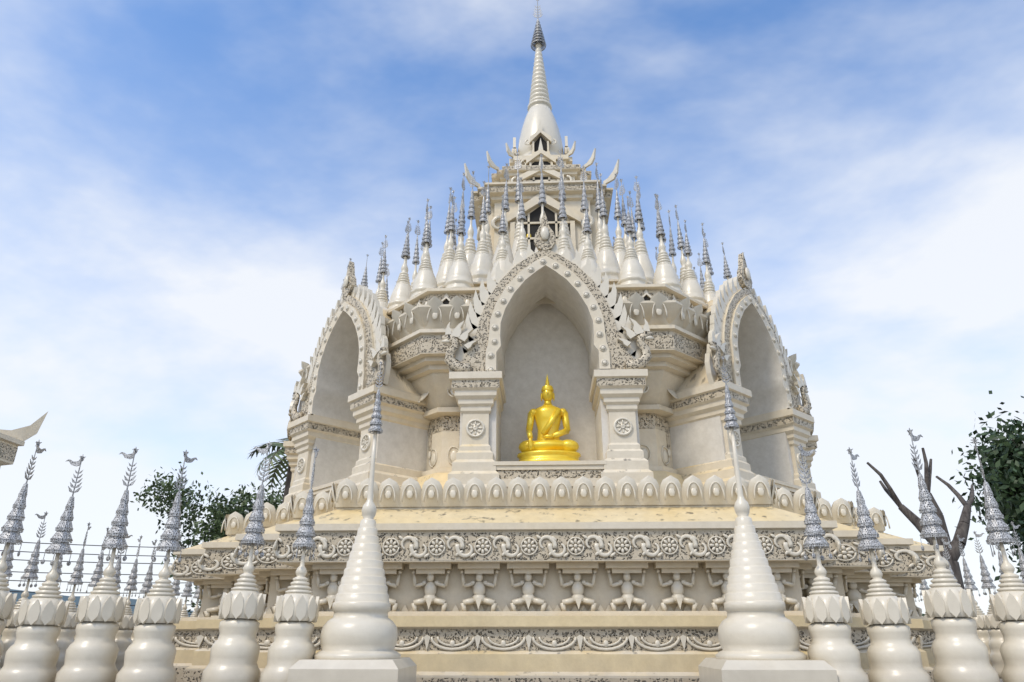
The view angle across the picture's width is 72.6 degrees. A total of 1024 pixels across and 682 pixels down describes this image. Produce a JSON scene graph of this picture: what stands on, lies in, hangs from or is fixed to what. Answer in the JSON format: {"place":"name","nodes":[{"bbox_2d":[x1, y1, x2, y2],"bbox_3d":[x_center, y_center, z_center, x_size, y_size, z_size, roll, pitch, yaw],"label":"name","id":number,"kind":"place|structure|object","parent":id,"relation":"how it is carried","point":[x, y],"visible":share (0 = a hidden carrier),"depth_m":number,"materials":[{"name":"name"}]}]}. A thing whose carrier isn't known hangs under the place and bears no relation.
{"place":"outdoors","nodes":[
{"label":"outdoors","id":0,"kind":"place"},
{"bbox_2d":[248,438,291,502],"bbox_3d":[-7.104,6.221,21.583,3.505,6.526,2.944,-1,-23,2],"label":"palm","id":1,"kind":"object","parent":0,"point":[277,454],"depth_m":22.79,"materials":[{"name":"green plant"}]},
{"bbox_2d":[1,589,924,636],"bbox_3d":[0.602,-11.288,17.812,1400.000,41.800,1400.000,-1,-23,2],"label":"distant hills","id":2,"kind":"structure","parent":0,"point":[77,599],"depth_m":571.29,"materials":[{"name":"green plant"}]},
{"bbox_2d":[0,0,1023,614],"label":"sky","id":3,"kind":"structure","parent":0,"point":[189,189],"materials":[{"name":"blue"}]},
{"bbox_3d":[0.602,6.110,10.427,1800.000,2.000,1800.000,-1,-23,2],"label":"ground","id":4,"kind":"structure","parent":0,"visible":0},
{"bbox_2d":[0,412,47,466],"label":"roof","id":5,"kind":"structure","parent":4,"relation":"on","point":[11,441],"depth_m":12.51,"materials":[{"name":"grey"}]},
{"bbox_2d":[0,542,198,614],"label":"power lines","id":6,"kind":"object","parent":4,"relation":"on","point":[88,573],"visible":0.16,"depth_m":58.98,"materials":[{"name":"grey metal"}]},
{"bbox_2d":[130,461,285,613],"bbox_3d":[-10.237,8.844,25.877,7.871,8.539,6.473,-1,-23,2],"label":"tree","id":7,"kind":"object","parent":4,"relation":"on","point":[213,527],"depth_m":25.53,"materials":[{"name":"green plant"}]},
{"bbox_2d":[0,428,1023,681],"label":"balustrade stupas","id":8,"kind":"object","parent":4,"relation":"on","point":[100,632],"visible":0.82,"depth_m":5.34,"materials":[{"name":"white stone"}]},
{"bbox_2d":[168,211,949,681],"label":"pagoda","id":9,"kind":"object","parent":4,"relation":"on","point":[606,557],"visible":0.77,"depth_m":8.19,"materials":[{"name":"white stone"}]},
{"bbox_2d":[464,0,618,253],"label":"temple spire","id":10,"kind":"structure","parent":9,"relation":"on","point":[540,134],"depth_m":13.32,"materials":[{"name":"white stone"}]},
{"bbox_2d":[340,150,751,315],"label":"mini stupas","id":11,"kind":"object","parent":9,"relation":"on","point":[623,261],"visible":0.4,"depth_m":10.48,"materials":[{"name":"white stone"}]},
{"bbox_2d":[517,375,580,460],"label":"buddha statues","id":12,"kind":"object","parent":9,"relation":"on","point":[548,444],"visible":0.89,"depth_m":8.57,"materials":[{"name":"gold metal"}]},
{"bbox_2d":[287,356,837,681],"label":"gate stupas","id":13,"kind":"object","parent":4,"relation":"on","point":[758,636],"visible":1,"depth_m":5.28,"materials":[{"name":"white stone"}]},
{"bbox_2d":[866,448,974,588],"bbox_3d":[8.391,4.245,13.771,1.762,4.189,1.556,15,-27,-32],"label":"dead tree trunk","id":14,"kind":"object","parent":4,"relation":"on","point":[962,529],"visible":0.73,"depth_m":13.62,"materials":[{"name":"wood"}]},
{"bbox_2d":[949,390,1023,580],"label":"tree","id":15,"kind":"object","parent":4,"relation":"on","point":[1001,469],"depth_m":20.21,"materials":[{"name":"green plant"}]}
]}

